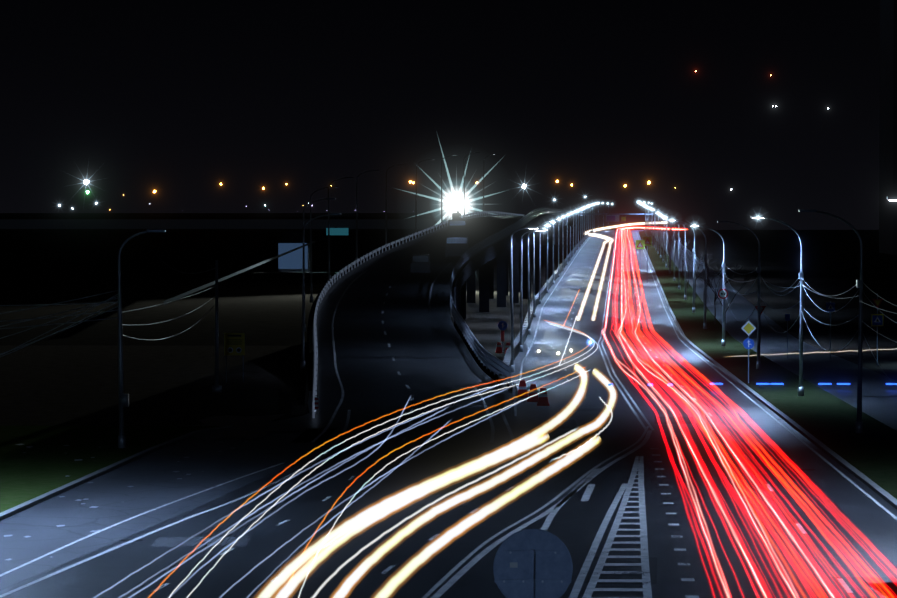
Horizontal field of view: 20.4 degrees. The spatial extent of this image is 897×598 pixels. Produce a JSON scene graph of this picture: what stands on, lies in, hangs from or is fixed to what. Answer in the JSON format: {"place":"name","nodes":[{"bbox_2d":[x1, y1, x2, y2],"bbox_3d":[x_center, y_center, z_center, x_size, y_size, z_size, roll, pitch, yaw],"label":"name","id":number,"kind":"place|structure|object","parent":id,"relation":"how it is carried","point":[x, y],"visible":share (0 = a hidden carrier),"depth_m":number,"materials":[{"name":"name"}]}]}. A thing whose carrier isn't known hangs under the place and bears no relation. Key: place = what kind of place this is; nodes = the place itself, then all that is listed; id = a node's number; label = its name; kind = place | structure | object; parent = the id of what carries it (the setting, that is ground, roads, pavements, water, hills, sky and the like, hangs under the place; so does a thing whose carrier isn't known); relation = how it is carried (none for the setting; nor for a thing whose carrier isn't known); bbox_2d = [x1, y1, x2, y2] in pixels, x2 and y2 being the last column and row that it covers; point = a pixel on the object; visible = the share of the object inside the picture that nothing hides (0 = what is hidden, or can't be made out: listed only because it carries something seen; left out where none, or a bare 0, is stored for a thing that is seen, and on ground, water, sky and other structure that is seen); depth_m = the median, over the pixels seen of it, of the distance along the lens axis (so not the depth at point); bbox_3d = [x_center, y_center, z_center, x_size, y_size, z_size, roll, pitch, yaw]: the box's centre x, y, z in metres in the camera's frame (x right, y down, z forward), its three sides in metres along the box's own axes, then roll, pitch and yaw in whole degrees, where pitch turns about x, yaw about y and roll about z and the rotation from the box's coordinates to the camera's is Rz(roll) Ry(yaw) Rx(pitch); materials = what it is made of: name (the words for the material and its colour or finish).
{"place":"outdoors","nodes":[
{"label":"outdoors","id":0,"kind":"place"},
{"bbox_2d":[0,428,331,590],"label":"shoulder","id":1,"kind":"object","parent":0,"point":[153,480],"visible":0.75,"depth_m":80.97},
{"bbox_2d":[0,425,231,520],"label":"kerb","id":2,"kind":"structure","parent":1,"relation":"on","point":[54,493],"depth_m":87.66,"materials":[{"name":"concrete"}]},
{"bbox_2d":[4,441,245,559],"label":"debris","id":3,"kind":"object","parent":1,"relation":"on","point":[84,499],"visible":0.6,"depth_m":81.25,"materials":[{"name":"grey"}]},
{"bbox_2d":[0,245,574,420],"bbox_3d":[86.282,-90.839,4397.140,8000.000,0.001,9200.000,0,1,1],"label":"ground","id":4,"kind":"structure","parent":0,"point":[261,308],"depth_m":314.51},
{"bbox_2d":[0,426,218,512],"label":"grass","id":5,"kind":"structure","parent":4,"relation":"on","point":[45,463],"depth_m":97.66,"materials":[{"name":"green plant"}]},
{"bbox_2d":[0,345,308,425],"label":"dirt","id":6,"kind":"structure","parent":4,"relation":"on","point":[58,385],"depth_m":144.69,"materials":[{"name":"black soil"}]},
{"bbox_2d":[0,216,440,271],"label":"bridge","id":7,"kind":"structure","parent":4,"relation":"on","point":[97,250],"depth_m":711.04,"materials":[{"name":"black concrete"}]},
{"bbox_2d":[0,219,439,228],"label":"bridge fascia","id":8,"kind":"structure","parent":7,"relation":"attached to","point":[192,223],"depth_m":692.94,"materials":[{"name":"black concrete"}]},
{"bbox_2d":[0,213,439,216],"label":"bridge parapet","id":9,"kind":"structure","parent":7,"relation":"attached to","point":[207,214],"depth_m":692.77,"materials":[{"name":"black concrete"}]},
{"bbox_2d":[291,216,537,442],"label":"ramp","id":10,"kind":"structure","parent":4,"relation":"on","point":[434,361],"depth_m":159.87,"materials":[{"name":"grey asphalt"}]},
{"bbox_2d":[312,216,509,442],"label":"ramp marks","id":11,"kind":"object","parent":10,"relation":"on","point":[411,410],"visible":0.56,"depth_m":141.16},
{"bbox_2d":[312,211,523,417],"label":"guard rail","id":12,"kind":"object","parent":10,"relation":"on","point":[315,319],"visible":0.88,"depth_m":237.99,"materials":[{"name":"white metal"}]},
{"bbox_2d":[315,211,524,396],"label":"rail joints","id":13,"kind":"object","parent":12,"relation":"attached to","point":[347,267],"visible":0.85,"depth_m":218.25,"materials":[{"name":"grey metal"}]},
{"bbox_2d":[411,255,430,272],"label":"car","id":14,"kind":"object","parent":10,"relation":"on","point":[420,267],"depth_m":232.75,"materials":[{"name":"black metal"}]},
{"bbox_2d":[445,226,468,255],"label":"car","id":15,"kind":"object","parent":10,"relation":"on","point":[456,249],"depth_m":257.35,"materials":[{"name":"black metal"}]},
{"bbox_2d":[448,210,466,236],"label":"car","id":16,"kind":"object","parent":10,"relation":"on","point":[452,230],"depth_m":295.98,"materials":[{"name":"grey metal"}]},
{"bbox_2d":[450,207,570,385],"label":"parapet","id":17,"kind":"structure","parent":10,"relation":"on","point":[492,363],"depth_m":192.00,"materials":[{"name":"grey concrete"}]},
{"bbox_2d":[304,214,572,401],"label":"ramp walls","id":18,"kind":"structure","parent":4,"relation":"on","point":[483,261],"depth_m":319.95,"materials":[{"name":"grey concrete"}]},
{"bbox_2d":[0,226,896,385],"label":"cables","id":19,"kind":"object","parent":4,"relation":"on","point":[859,284],"visible":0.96,"depth_m":101.79,"materials":[{"name":"white metal"}]},
{"bbox_2d":[118,153,862,447],"bbox_3d":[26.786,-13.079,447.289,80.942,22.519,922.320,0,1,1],"label":"poles","id":20,"kind":"object","parent":4,"relation":"on","point":[124,398],"visible":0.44,"depth_m":161.29,"materials":[{"name":"grey metal"}]},
{"bbox_2d":[147,152,896,231],"bbox_3d":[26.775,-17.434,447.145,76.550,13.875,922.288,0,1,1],"label":"distant lights","id":21,"kind":"object","parent":20,"relation":"attached to","point":[891,198],"visible":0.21,"depth_m":177.57},
{"bbox_2d":[499,228,610,390],"bbox_3d":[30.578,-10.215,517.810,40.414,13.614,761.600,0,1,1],"label":"barrier","id":22,"kind":"object","parent":4,"relation":"on","point":[503,378],"visible":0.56,"depth_m":233.61,"materials":[{"name":"concrete"}]},
{"bbox_2d":[672,237,753,336],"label":"trees","id":23,"kind":"object","parent":4,"relation":"on","point":[715,292],"visible":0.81,"depth_m":234.63,"materials":[{"name":"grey plant"}]},
{"bbox_2d":[638,230,896,509],"bbox_3d":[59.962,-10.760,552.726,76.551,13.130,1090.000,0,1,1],"label":"kerb","id":24,"kind":"structure","parent":4,"relation":"on","point":[891,500],"depth_m":110.48,"materials":[{"name":"concrete"}]},
{"bbox_2d":[668,230,896,380],"bbox_3d":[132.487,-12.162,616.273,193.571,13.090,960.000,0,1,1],"label":"field","id":25,"kind":"structure","parent":4,"relation":"on","point":[831,263],"depth_m":355.41,"materials":[{"name":"green plant"}]},
{"bbox_2d":[651,230,896,389],"bbox_3d":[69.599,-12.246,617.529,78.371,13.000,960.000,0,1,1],"label":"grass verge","id":26,"kind":"structure","parent":25,"relation":"on","point":[819,366],"depth_m":201.96,"materials":[{"name":"green plant"}]},
{"bbox_2d":[639,230,822,389],"bbox_3d":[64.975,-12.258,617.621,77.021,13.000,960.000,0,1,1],"label":"verge","id":27,"kind":"structure","parent":26,"relation":"on","point":[731,355],"depth_m":208.70,"materials":[{"name":"green plant"}]},
{"bbox_2d":[879,0,896,254],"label":"tower","id":28,"kind":"structure","parent":4,"relation":"on","point":[888,138],"depth_m":502.62,"materials":[{"name":"black"}]},
{"bbox_3d":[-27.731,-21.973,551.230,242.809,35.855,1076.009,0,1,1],"label":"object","id":29,"kind":"object","parent":4,"relation":"on","visible":0},
{"bbox_2d":[164,241,314,304],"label":"light streak","id":30,"kind":"object","parent":29,"relation":"on","point":[213,282],"visible":0.9,"depth_m":319.21,"materials":[{"name":"grey"}]},
{"bbox_2d":[153,180,649,205],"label":"distant lights","id":31,"kind":"object","parent":29,"relation":"on","point":[154,191],"visible":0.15,"depth_m":948.20},
{"bbox_2d":[58,106,828,208],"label":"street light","id":32,"kind":"object","parent":29,"relation":"on","point":[86,181],"visible":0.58,"depth_m":900.24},
{"bbox_2d":[589,341,896,385],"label":"blue light trails","id":33,"kind":"object","parent":29,"relation":"on","point":[764,383],"visible":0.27,"depth_m":139.00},
{"bbox_2d":[278,243,307,268],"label":"road sign","id":34,"kind":"object","parent":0,"point":[293,260],"visible":0.93,"depth_m":690.68,"materials":[{"name":"blue metal"}]},
{"bbox_2d":[326,228,347,234],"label":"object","id":35,"kind":"object","parent":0,"point":[338,231],"visible":1,"depth_m":690.27,"materials":[{"name":"teal metal"}]},
{"bbox_2d":[0,0,879,244],"label":"sky","id":36,"kind":"structure","parent":0,"point":[179,100],"materials":[{"name":"black"}]},
{"bbox_2d":[0,391,896,597],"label":"road","id":37,"kind":"structure","parent":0,"point":[735,518],"depth_m":75.11,"materials":[{"name":"black asphalt"}]},
{"bbox_2d":[120,419,814,541],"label":"manholes","id":38,"kind":"object","parent":37,"relation":"on","point":[125,540],"visible":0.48,"depth_m":87.10,"materials":[{"name":"black"}]},
{"bbox_2d":[513,382,517,415],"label":"post","id":39,"kind":"object","parent":37,"relation":"on","point":[514,398],"visible":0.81,"depth_m":122.97,"materials":[{"name":"grey metal"}]},
{"bbox_2d":[152,405,896,597],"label":"light patch","id":40,"kind":"object","parent":37,"relation":"on","point":[502,470],"visible":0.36,"depth_m":80.95,"materials":[{"name":"white paint"}]},
{"bbox_2d":[366,408,896,597],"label":"dark patch","id":41,"kind":"object","parent":37,"relation":"on","point":[859,587],"visible":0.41,"depth_m":63.12,"materials":[{"name":"black asphalt"}]},
{"bbox_2d":[452,206,460,217],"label":"flood mast","id":42,"kind":"object","parent":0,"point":[454,215],"visible":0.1,"depth_m":452.56,"materials":[{"name":"white metal"}]},
{"bbox_2d":[224,217,883,354],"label":"yellow sign","id":43,"kind":"object","parent":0,"point":[234,343],"visible":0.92,"depth_m":146.67,"materials":[{"name":"metal"}]},
{"bbox_2d":[226,213,882,597],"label":"sign","id":44,"kind":"object","parent":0,"point":[538,555],"depth_m":38.99,"materials":[{"name":"grey metal"}]},
{"bbox_2d":[510,562,517,567],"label":"sign stickers","id":45,"kind":"object","parent":44,"relation":"attached to","point":[513,564],"visible":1,"depth_m":38.99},
{"bbox_2d":[507,230,745,390],"bbox_3d":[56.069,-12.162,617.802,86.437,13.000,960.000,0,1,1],"label":"road","id":46,"kind":"structure","parent":0,"point":[637,364],"depth_m":217.43,"materials":[{"name":"grey asphalt"}]},
{"bbox_2d":[0,230,896,597],"bbox_3d":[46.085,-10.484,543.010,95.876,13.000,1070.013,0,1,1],"label":"lane markings","id":47,"kind":"object","parent":46,"relation":"on","point":[614,530],"visible":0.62,"depth_m":74.23,"materials":[{"name":"paint"}]},
{"bbox_2d":[636,237,650,248],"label":"sign","id":48,"kind":"object","parent":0,"point":[643,241],"visible":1,"depth_m":328.41,"materials":[{"name":"metal"}]},
{"bbox_2d":[498,216,881,348],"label":"blue sign","id":49,"kind":"object","parent":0,"point":[745,342],"visible":0.94,"depth_m":174.47,"materials":[{"name":"blue metal"}]},
{"bbox_2d":[529,200,896,228],"bbox_3d":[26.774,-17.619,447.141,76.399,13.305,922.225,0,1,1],"label":"lit lamp","id":50,"kind":"object","parent":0,"point":[665,217],"visible":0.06,"depth_m":248.62,"materials":[{"name":"white glass"}]},
{"bbox_2d":[754,390,896,498],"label":"verge","id":51,"kind":"structure","parent":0,"point":[827,419],"depth_m":108.58,"materials":[{"name":"green plant"}]},
{"bbox_2d":[825,390,896,430],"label":"footpath","id":52,"kind":"structure","parent":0,"point":[880,405],"depth_m":127.77,"materials":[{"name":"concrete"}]}
]}

